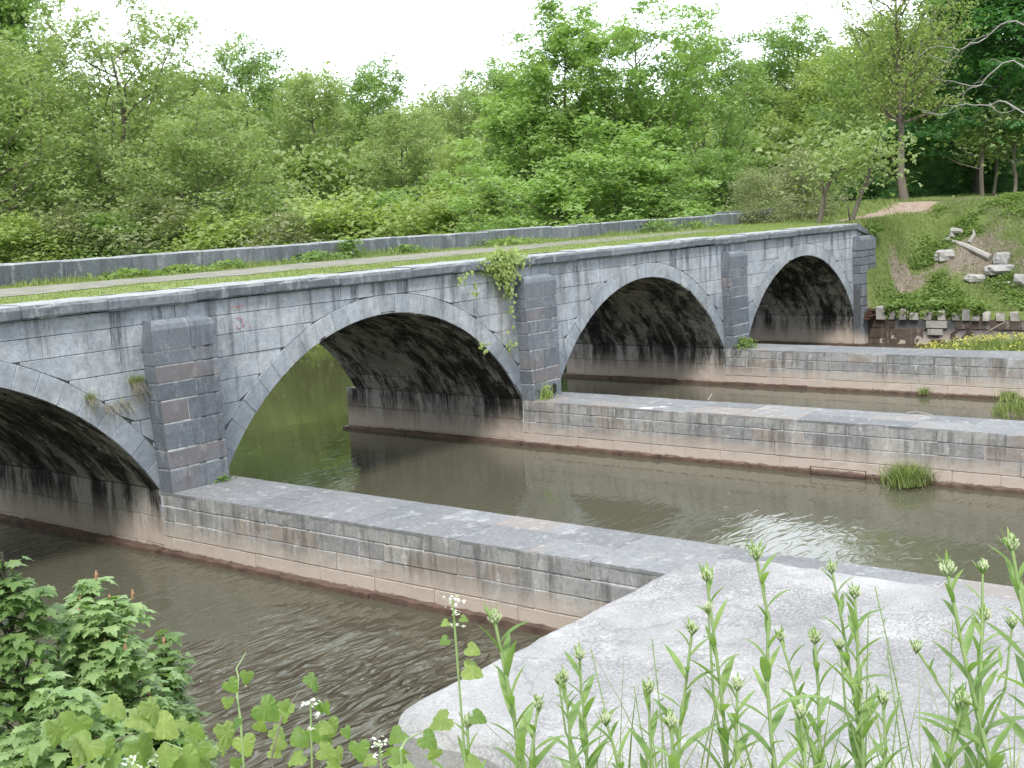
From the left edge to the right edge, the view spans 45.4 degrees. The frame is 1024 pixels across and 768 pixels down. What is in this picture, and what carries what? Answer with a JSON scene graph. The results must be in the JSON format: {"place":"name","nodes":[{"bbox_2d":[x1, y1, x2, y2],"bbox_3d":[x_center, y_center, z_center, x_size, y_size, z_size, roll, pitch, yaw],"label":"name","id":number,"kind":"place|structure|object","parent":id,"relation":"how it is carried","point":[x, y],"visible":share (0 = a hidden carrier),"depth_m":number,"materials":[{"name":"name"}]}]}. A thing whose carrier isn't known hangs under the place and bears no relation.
{"place":"outdoors","nodes":[
{"label":"outdoors","id":0,"kind":"place"},
{"bbox_2d":[8,0,929,120],"label":"sky","id":1,"kind":"structure","parent":0,"point":[434,38],"materials":[{"name":"white"}]},
{"bbox_2d":[0,343,1023,767],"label":"water","id":2,"kind":"structure","parent":0,"point":[376,667],"depth_m":21.63,"materials":[{"name":"liquid"}]},
{"bbox_2d":[314,200,1023,418],"bbox_3d":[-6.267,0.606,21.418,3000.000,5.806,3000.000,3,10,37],"label":"ground","id":3,"kind":"structure","parent":0,"point":[873,301],"depth_m":47.86,"materials":[{"name":"plant"}]},
{"bbox_2d":[0,552,71,761],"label":"maple sapling","id":4,"kind":"object","parent":3,"relation":"on","point":[17,596],"visible":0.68,"depth_m":4.89,"materials":[{"name":"green plant"}]},
{"bbox_2d":[0,209,96,263],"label":"shrub","id":5,"kind":"object","parent":3,"relation":"on","point":[10,235],"visible":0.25,"depth_m":60.37,"materials":[{"name":"green plant"}]},
{"bbox_2d":[0,0,113,206],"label":"tree","id":6,"kind":"object","parent":3,"relation":"on","point":[8,8],"visible":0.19,"depth_m":78.75,"materials":[{"name":"green plant"}]},
{"bbox_2d":[2,191,134,262],"bbox_3d":[-23.326,-6.262,63.333,10.722,7.427,10.861,2,9,28],"label":"shrub","id":7,"kind":"object","parent":3,"relation":"on","point":[60,225],"visible":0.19,"depth_m":62.17,"materials":[{"name":"green plant"}]},
{"bbox_2d":[0,671,139,767],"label":"maple sapling","id":8,"kind":"object","parent":3,"relation":"on","point":[42,753],"visible":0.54,"depth_m":4.45,"materials":[{"name":"green plant"}]},
{"bbox_2d":[0,37,153,262],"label":"tree","id":9,"kind":"object","parent":3,"relation":"on","point":[31,172],"visible":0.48,"depth_m":64.26,"materials":[{"name":"green plant"}]},
{"bbox_2d":[33,206,181,260],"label":"shrub","id":10,"kind":"object","parent":3,"relation":"on","point":[94,223],"visible":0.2,"depth_m":61.91,"materials":[{"name":"green plant"}]},
{"bbox_2d":[22,693,199,767],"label":"grape vine","id":11,"kind":"object","parent":3,"relation":"on","point":[69,729],"visible":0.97,"depth_m":1.99,"materials":[{"name":"green plant"}]},
{"bbox_2d":[0,0,241,252],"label":"tree","id":12,"kind":"object","parent":3,"relation":"on","point":[135,94],"visible":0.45,"depth_m":68.83,"materials":[{"name":"green plant"}]},
{"bbox_2d":[30,570,225,767],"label":"maple sapling","id":13,"kind":"object","parent":3,"relation":"on","point":[87,658],"visible":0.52,"depth_m":5.19,"materials":[{"name":"green plant"}]},
{"bbox_2d":[66,184,263,257],"bbox_3d":[-17.155,-5.998,63.335,13.435,8.613,13.263,-2,8,4],"label":"shrub","id":14,"kind":"object","parent":3,"relation":"on","point":[144,218],"visible":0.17,"depth_m":61.68,"materials":[{"name":"green plant"}]},
{"bbox_2d":[137,628,216,766],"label":"maple sapling","id":15,"kind":"object","parent":3,"relation":"on","point":[164,649],"visible":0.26,"depth_m":5.95,"materials":[{"name":"green plant"}]},
{"bbox_2d":[91,63,276,206],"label":"tree","id":16,"kind":"object","parent":3,"relation":"on","point":[218,99],"visible":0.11,"depth_m":79.54,"materials":[{"name":"green plant"}]},
{"bbox_2d":[149,695,220,767],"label":"maple sapling","id":17,"kind":"object","parent":3,"relation":"on","point":[178,742],"visible":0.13,"depth_m":5.38,"materials":[{"name":"green plant"}]},
{"bbox_2d":[151,716,224,767],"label":"grape vine","id":18,"kind":"object","parent":3,"relation":"on","point":[168,755],"visible":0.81,"depth_m":2.15,"materials":[{"name":"green plant"}]},
{"bbox_2d":[67,88,330,255],"bbox_3d":[-16.194,-8.719,65.203,14.242,13.558,12.754,0,9,21],"label":"tree","id":19,"kind":"object","parent":3,"relation":"on","point":[191,148],"visible":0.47,"depth_m":63.70,"materials":[{"name":"green plant"}]},
{"bbox_2d":[141,206,285,252],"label":"shrub","id":20,"kind":"object","parent":3,"relation":"on","point":[205,241],"visible":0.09,"depth_m":60.35,"materials":[{"name":"green plant"}]},
{"bbox_2d":[127,179,335,250],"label":"shrub","id":21,"kind":"object","parent":3,"relation":"on","point":[249,196],"visible":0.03,"depth_m":65.83,"materials":[{"name":"green plant"}]},
{"bbox_2d":[213,652,289,767],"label":"grape vine","id":22,"kind":"object","parent":3,"relation":"on","point":[266,710],"visible":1,"depth_m":2.43,"materials":[{"name":"green plant"}]},
{"bbox_2d":[201,23,317,187],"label":"tree","id":23,"kind":"object","parent":3,"relation":"on","point":[247,69],"visible":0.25,"depth_m":85.29,"materials":[{"name":"green plant"}]},
{"bbox_2d":[215,195,349,248],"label":"shrub","id":24,"kind":"object","parent":3,"relation":"on","point":[281,229],"visible":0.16,"depth_m":59.70,"materials":[{"name":"green plant"}]},
{"bbox_2d":[267,672,351,767],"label":"grape vine","id":25,"kind":"object","parent":3,"relation":"on","point":[276,733],"visible":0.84,"depth_m":2.67,"materials":[{"name":"green plant"}]},
{"bbox_2d":[287,697,336,767],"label":"white flowered plant","id":26,"kind":"object","parent":3,"relation":"on","point":[326,751],"visible":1,"depth_m":2.38,"materials":[{"name":"green plant"}]},
{"bbox_2d":[245,68,388,201],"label":"tree","id":27,"kind":"object","parent":3,"relation":"on","point":[303,94],"visible":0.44,"depth_m":80.09,"materials":[{"name":"green plant"}]},
{"bbox_2d":[252,185,426,346],"bbox_3d":[-8.748,-5.333,62.484,15.824,9.530,13.662,-8,10,-34],"label":"shrub","id":28,"kind":"object","parent":3,"relation":"on","point":[326,219],"visible":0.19,"depth_m":60.57,"materials":[{"name":"green plant"}]},
{"bbox_2d":[307,48,451,160],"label":"tree","id":29,"kind":"object","parent":3,"relation":"on","point":[361,86],"visible":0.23,"depth_m":84.63,"materials":[{"name":"green plant"}]},
{"bbox_2d":[313,181,450,240],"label":"shrub","id":30,"kind":"object","parent":3,"relation":"on","point":[383,200],"visible":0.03,"depth_m":63.86,"materials":[{"name":"green plant"}]},
{"bbox_2d":[363,735,406,767],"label":"white flowered plant","id":31,"kind":"object","parent":3,"relation":"on","point":[393,759],"visible":0.97,"depth_m":2.19,"materials":[{"name":"green plant"}]},
{"bbox_2d":[350,104,457,219],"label":"tree","id":32,"kind":"object","parent":3,"relation":"on","point":[401,127],"visible":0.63,"depth_m":71.77,"materials":[{"name":"green plant"}]},
{"bbox_2d":[348,725,481,767],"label":"grape vine","id":33,"kind":"object","parent":3,"relation":"on","point":[359,751],"visible":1,"depth_m":2.10,"materials":[{"name":"green plant"}]},
{"bbox_2d":[0,218,846,304],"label":"turf deck","id":34,"kind":"structure","parent":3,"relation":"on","point":[171,287],"depth_m":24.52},
{"bbox_2d":[86,266,195,279],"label":"weed","id":35,"kind":"object","parent":34,"relation":"on","point":[122,272],"visible":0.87,"depth_m":26.38,"materials":[{"name":"green plant"}]},
{"bbox_2d":[0,229,740,296],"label":"towpath","id":36,"kind":"structure","parent":34,"relation":"on","point":[78,286],"depth_m":27.71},
{"bbox_2d":[0,208,875,554],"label":"stone aqueduct","id":37,"kind":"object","parent":3,"relation":"on","point":[212,364],"visible":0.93,"depth_m":28.14,"materials":[{"name":"stone"}]},
{"bbox_2d":[457,242,530,364],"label":"climbing vine","id":38,"kind":"object","parent":37,"relation":"attached to","point":[504,264],"visible":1,"depth_m":28.76,"materials":[{"name":"green plant"}]},
{"bbox_2d":[344,182,531,237],"bbox_3d":[-2.852,-5.110,59.465,14.396,9.290,12.429,2,9,31],"label":"shrub","id":39,"kind":"object","parent":3,"relation":"on","point":[437,215],"visible":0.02,"depth_m":58.22,"materials":[{"name":"green plant"}]},
{"bbox_2d":[421,131,481,195],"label":"tree","id":40,"kind":"object","parent":3,"relation":"on","point":[444,164],"visible":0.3,"depth_m":68.60,"materials":[{"name":"green plant"}]},
{"bbox_2d":[411,67,500,147],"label":"tree","id":41,"kind":"object","parent":3,"relation":"on","point":[459,118],"visible":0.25,"depth_m":91.94,"materials":[{"name":"green plant"}]},
{"bbox_2d":[429,595,486,767],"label":"white flowered plant","id":42,"kind":"object","parent":3,"relation":"on","point":[470,672],"visible":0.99,"depth_m":2.19,"materials":[{"name":"green plant"}]},
{"bbox_2d":[443,51,541,148],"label":"tree","id":43,"kind":"object","parent":3,"relation":"on","point":[489,73],"visible":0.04,"depth_m":94.80,"materials":[{"name":"green plant"}]},
{"bbox_2d":[396,58,619,227],"bbox_3d":[0.534,-9.340,59.086,10.376,12.694,9.709,-11,11,-44],"label":"tree","id":44,"kind":"object","parent":3,"relation":"on","point":[525,113],"visible":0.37,"depth_m":57.55,"materials":[{"name":"green plant"}]},
{"bbox_2d":[0,10,1023,243],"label":"woodland","id":45,"kind":"object","parent":3,"relation":"on","point":[341,172],"visible":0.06,"depth_m":77.35,"materials":[{"name":"green plant"}]},
{"bbox_2d":[478,602,564,767],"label":"leafy stalk","id":46,"kind":"object","parent":3,"relation":"on","point":[494,618],"visible":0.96,"depth_m":2.38,"materials":[{"name":"green plant"}]},
{"bbox_2d":[513,691,566,767],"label":"leafy stalk","id":47,"kind":"object","parent":3,"relation":"on","point":[538,704],"visible":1,"depth_m":2.34,"materials":[{"name":"green plant"}]},
{"bbox_2d":[428,147,663,233],"bbox_3d":[1.730,-5.517,51.728,9.484,9.198,9.361,-10,10,-40],"label":"bush","id":48,"kind":"object","parent":3,"relation":"on","point":[551,187],"visible":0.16,"depth_m":50.37,"materials":[{"name":"green plant"}]},
{"bbox_2d":[548,665,603,767],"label":"leafy stalk","id":49,"kind":"object","parent":3,"relation":"on","point":[563,676],"visible":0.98,"depth_m":2.53,"materials":[{"name":"green plant"}]},
{"bbox_2d":[469,0,690,220],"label":"tree","id":50,"kind":"object","parent":3,"relation":"on","point":[551,7],"visible":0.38,"depth_m":58.80,"materials":[{"name":"green plant"}]},
{"bbox_2d":[548,642,619,767],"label":"leafy stalk","id":51,"kind":"object","parent":3,"relation":"on","point":[584,734],"visible":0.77,"depth_m":2.67,"materials":[{"name":"green plant"}]},
{"bbox_2d":[159,475,1018,635],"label":"stone pier","id":52,"kind":"structure","parent":3,"relation":"on","point":[546,577],"depth_m":18.05,"materials":[{"name":"stone"}]},
{"bbox_2d":[588,709,631,767],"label":"leafy stalk","id":53,"kind":"object","parent":3,"relation":"on","point":[605,719],"visible":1,"depth_m":2.10,"materials":[{"name":"green plant"}]},
{"bbox_2d":[505,110,752,225],"bbox_3d":[5.071,-6.533,52.448,10.707,10.370,10.019,-3,8,-2],"label":"tree","id":54,"kind":"object","parent":3,"relation":"on","point":[638,165],"visible":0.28,"depth_m":51.28,"materials":[{"name":"green plant"}]},
{"bbox_2d":[551,0,736,218],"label":"tree","id":55,"kind":"object","parent":3,"relation":"on","point":[665,131],"visible":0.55,"depth_m":57.10,"materials":[{"name":"green plant"}]},
{"bbox_2d":[626,675,674,767],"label":"leafy stalk","id":56,"kind":"object","parent":3,"relation":"on","point":[648,687],"visible":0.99,"depth_m":2.42,"materials":[{"name":"green plant"}]},
{"bbox_2d":[648,706,689,767],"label":"leafy stalk","id":57,"kind":"object","parent":3,"relation":"on","point":[670,721],"visible":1,"depth_m":2.06,"materials":[{"name":"green plant"}]},
{"bbox_2d":[598,176,765,221],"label":"shrub","id":58,"kind":"object","parent":3,"relation":"on","point":[679,192],"visible":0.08,"depth_m":54.38,"materials":[{"name":"green plant"}]},
{"bbox_2d":[652,617,721,762],"bbox_3d":[0.305,0.857,2.441,0.236,0.824,0.215,-6,9,-22],"label":"leafy stalk","id":59,"kind":"object","parent":3,"relation":"on","point":[692,628],"visible":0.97,"depth_m":2.39,"materials":[{"name":"green plant"}]},
{"bbox_2d":[393,556,1023,767],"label":"stone slab","id":60,"kind":"structure","parent":3,"relation":"on","point":[615,634],"depth_m":11.21,"materials":[{"name":"stone"}]},
{"bbox_2d":[640,11,782,206],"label":"tree","id":61,"kind":"object","parent":3,"relation":"on","point":[736,131],"visible":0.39,"depth_m":70.37,"materials":[{"name":"green plant"}]},
{"bbox_2d":[654,143,783,214],"bbox_3d":[9.370,-9.059,56.506,6.739,3.922,6.904,-11,11,-44],"label":"shrub","id":62,"kind":"object","parent":3,"relation":"on","point":[711,165],"visible":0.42,"depth_m":55.69,"materials":[{"name":"green plant"}]},
{"bbox_2d":[685,561,758,767],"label":"leafy stalk","id":63,"kind":"object","parent":3,"relation":"on","point":[707,577],"visible":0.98,"depth_m":2.38,"materials":[{"name":"green plant"}]},
{"bbox_2d":[709,672,754,767],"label":"leafy stalk","id":64,"kind":"object","parent":3,"relation":"on","point":[737,685],"visible":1,"depth_m":2.30,"materials":[{"name":"green plant"}]},
{"bbox_2d":[700,59,804,137],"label":"tree","id":65,"kind":"object","parent":3,"relation":"on","point":[742,79],"visible":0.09,"depth_m":87.21,"materials":[{"name":"green plant"}]},
{"bbox_2d":[488,642,1023,767],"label":"bank grass","id":66,"kind":"structure","parent":3,"relation":"on","point":[751,765],"depth_m":2.70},
{"bbox_2d":[714,166,806,223],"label":"shrub","id":67,"kind":"object","parent":3,"relation":"on","point":[768,192],"visible":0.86,"depth_m":50.06,"materials":[{"name":"green plant"}]},
{"bbox_2d":[521,392,1023,494],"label":"stone pier","id":68,"kind":"structure","parent":3,"relation":"on","point":[978,454],"depth_m":25.91,"materials":[{"name":"stone"}]},
{"bbox_2d":[861,458,941,492],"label":"grass tuft","id":69,"kind":"object","parent":68,"relation":"on","point":[909,476],"visible":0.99,"depth_m":23.77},
{"bbox_2d":[730,539,821,767],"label":"leafy stalk","id":70,"kind":"object","parent":3,"relation":"on","point":[756,555],"visible":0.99,"depth_m":2.26,"materials":[{"name":"green plant"}]},
{"bbox_2d":[727,3,851,143],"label":"tree","id":71,"kind":"object","parent":3,"relation":"on","point":[788,43],"visible":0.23,"depth_m":84.51,"materials":[{"name":"green plant"}]},
{"bbox_2d":[780,696,828,767],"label":"leafy stalk","id":72,"kind":"object","parent":3,"relation":"on","point":[800,711],"visible":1,"depth_m":2.05,"materials":[{"name":"green plant"}]},
{"bbox_2d":[760,144,854,219],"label":"shrub","id":73,"kind":"object","parent":3,"relation":"on","point":[792,180],"visible":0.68,"depth_m":52.50,"materials":[{"name":"green plant"}]},
{"bbox_2d":[773,625,852,767],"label":"leafy stalk","id":74,"kind":"object","parent":3,"relation":"on","point":[781,636],"visible":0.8,"depth_m":2.56,"materials":[{"name":"green plant"}]},
{"bbox_2d":[750,51,893,200],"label":"tree","id":75,"kind":"object","parent":3,"relation":"on","point":[813,83],"visible":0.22,"depth_m":78.79,"materials":[{"name":"green plant"}]},
{"bbox_2d":[755,110,896,222],"bbox_3d":[12.110,-8.217,47.098,5.331,4.614,4.484,3,10,37],"label":"slender tree","id":76,"kind":"object","parent":3,"relation":"on","point":[832,168],"visible":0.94,"depth_m":46.74,"materials":[{"name":"green plant"}]},
{"bbox_2d":[791,625,860,767],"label":"leafy stalk","id":77,"kind":"object","parent":3,"relation":"on","point":[814,637],"visible":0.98,"depth_m":2.38,"materials":[{"name":"green plant"}]},
{"bbox_2d":[757,12,910,199],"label":"tree","id":78,"kind":"object","parent":3,"relation":"on","point":[828,65],"visible":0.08,"depth_m":79.31,"materials":[{"name":"green plant"}]},
{"bbox_2d":[800,105,897,201],"bbox_3d":[14.959,-10.264,55.197,3.935,4.699,4.028,-7,9,-30],"label":"slender tree","id":79,"kind":"object","parent":3,"relation":"on","point":[844,143],"visible":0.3,"depth_m":54.97,"materials":[{"name":"green plant"}]},
{"bbox_2d":[813,557,891,766],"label":"leafy stalk","id":80,"kind":"object","parent":3,"relation":"on","point":[831,568],"visible":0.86,"depth_m":2.48,"materials":[{"name":"green plant"}]},
{"bbox_2d":[833,581,892,767],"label":"leafy stalk","id":81,"kind":"object","parent":3,"relation":"on","point":[853,621],"visible":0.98,"depth_m":2.40,"materials":[{"name":"green plant"}]},
{"bbox_2d":[826,163,909,201],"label":"shrub","id":82,"kind":"object","parent":3,"relation":"on","point":[877,191],"visible":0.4,"depth_m":64.04,"materials":[{"name":"green plant"}]},
{"bbox_2d":[724,343,1023,400],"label":"stone pier","id":83,"kind":"structure","parent":3,"relation":"on","point":[975,374],"depth_m":35.27,"materials":[{"name":"stone"}]},
{"bbox_2d":[822,89,930,220],"bbox_3d":[13.659,-5.972,46.900,4.696,10.201,4.520,3,10,37],"label":"slender tree","id":84,"kind":"object","parent":3,"relation":"on","point":[874,158],"visible":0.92,"depth_m":46.23,"materials":[{"name":"green plant"}]},
{"bbox_2d":[792,9,974,197],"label":"tree","id":85,"kind":"object","parent":3,"relation":"on","point":[828,117],"visible":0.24,"depth_m":68.75,"materials":[{"name":"green plant"}]},
{"bbox_2d":[865,684,908,767],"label":"leafy stalk","id":86,"kind":"object","parent":3,"relation":"on","point":[882,697],"visible":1,"depth_m":2.16,"materials":[{"name":"green plant"}]},
{"bbox_2d":[826,0,989,201],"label":"tree","id":87,"kind":"object","parent":3,"relation":"on","point":[902,81],"visible":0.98,"depth_m":52.97,"materials":[{"name":"green plant"}]},
{"bbox_2d":[878,681,979,767],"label":"leafy stalk","id":88,"kind":"object","parent":3,"relation":"on","point":[962,709],"visible":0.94,"depth_m":2.01,"materials":[{"name":"green plant"}]},
{"bbox_2d":[907,160,975,197],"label":"shrub","id":89,"kind":"object","parent":3,"relation":"on","point":[944,184],"visible":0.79,"depth_m":64.86,"materials":[{"name":"green plant"}]},
{"bbox_2d":[863,0,1023,194],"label":"tree","id":90,"kind":"object","parent":3,"relation":"on","point":[929,145],"visible":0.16,"depth_m":63.15,"materials":[{"name":"green plant"}]},
{"bbox_2d":[868,305,1023,346],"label":"retaining wall","id":91,"kind":"structure","parent":3,"relation":"on","point":[902,330],"depth_m":44.87,"materials":[{"name":"stone"}]},
{"bbox_2d":[873,191,1023,317],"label":"ground cover","id":92,"kind":"object","parent":3,"relation":"on","point":[939,304],"visible":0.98,"depth_m":46.44,"materials":[{"name":"green plant"}]},
{"bbox_2d":[880,196,1023,310],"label":"dry grass","id":93,"kind":"structure","parent":3,"relation":"on","point":[974,198],"depth_m":47.90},
{"bbox_2d":[909,637,1004,764],"bbox_3d":[0.931,0.865,2.309,0.324,0.785,0.161,-3,8,0],"label":"leafy stalk","id":94,"kind":"object","parent":3,"relation":"on","point":[915,646],"visible":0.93,"depth_m":2.31,"materials":[{"name":"green plant"}]},
{"bbox_2d":[904,0,1023,159],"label":"tree","id":95,"kind":"object","parent":3,"relation":"on","point":[1002,11],"visible":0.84,"depth_m":56.86,"materials":[{"name":"green plant"}]},
{"bbox_2d":[904,20,1023,119],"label":"dead tree","id":96,"kind":"object","parent":3,"relation":"on","point":[1011,105],"visible":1,"depth_m":42.15,"materials":[{"name":"wood"}]},
{"bbox_2d":[916,549,1015,767],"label":"leafy stalk","id":97,"kind":"object","parent":3,"relation":"on","point":[948,569],"visible":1,"depth_m":1.99,"materials":[{"name":"green plant"}]},
{"bbox_2d":[932,601,1023,767],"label":"leafy stalk","id":98,"kind":"object","parent":3,"relation":"on","point":[1012,621],"visible":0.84,"depth_m":2.24,"materials":[{"name":"green plant"}]},
{"bbox_2d":[933,95,1023,196],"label":"slender tree","id":99,"kind":"object","parent":3,"relation":"on","point":[981,161],"visible":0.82,"depth_m":56.94,"materials":[{"name":"green plant"}]},
{"bbox_2d":[956,154,1023,194],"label":"shrub","id":100,"kind":"object","parent":3,"relation":"on","point":[1006,184],"visible":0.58,"depth_m":65.53,"materials":[{"name":"green plant"}]},
{"bbox_2d":[958,98,1023,195],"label":"slender tree","id":101,"kind":"object","parent":3,"relation":"on","point":[1000,153],"visible":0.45,"depth_m":57.65,"materials":[{"name":"green plant"}]},
{"bbox_2d":[979,92,1023,191],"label":"slender tree","id":102,"kind":"object","parent":3,"relation":"on","point":[1012,161],"visible":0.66,"depth_m":56.35,"materials":[{"name":"green plant"}]},
{"bbox_2d":[983,526,1023,743],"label":"leafy stalk","id":103,"kind":"object","parent":3,"relation":"on","point":[1010,543],"visible":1,"depth_m":2.01,"materials":[{"name":"green plant"}]},
{"bbox_2d":[751,193,1023,310],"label":"bank grass","id":104,"kind":"structure","parent":0,"point":[888,218],"depth_m":49.10,"materials":[{"name":"plant"}]},
{"bbox_2d":[834,201,943,221],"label":"dirt path","id":105,"kind":"structure","parent":0,"point":[906,207],"depth_m":52.31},
{"bbox_2d":[913,333,1023,350],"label":"wildflowers","id":106,"kind":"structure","parent":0,"point":[999,344],"depth_m":40.24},
{"bbox_2d":[990,391,1023,418],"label":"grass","id":107,"kind":"structure","parent":0,"point":[1014,408],"depth_m":30.71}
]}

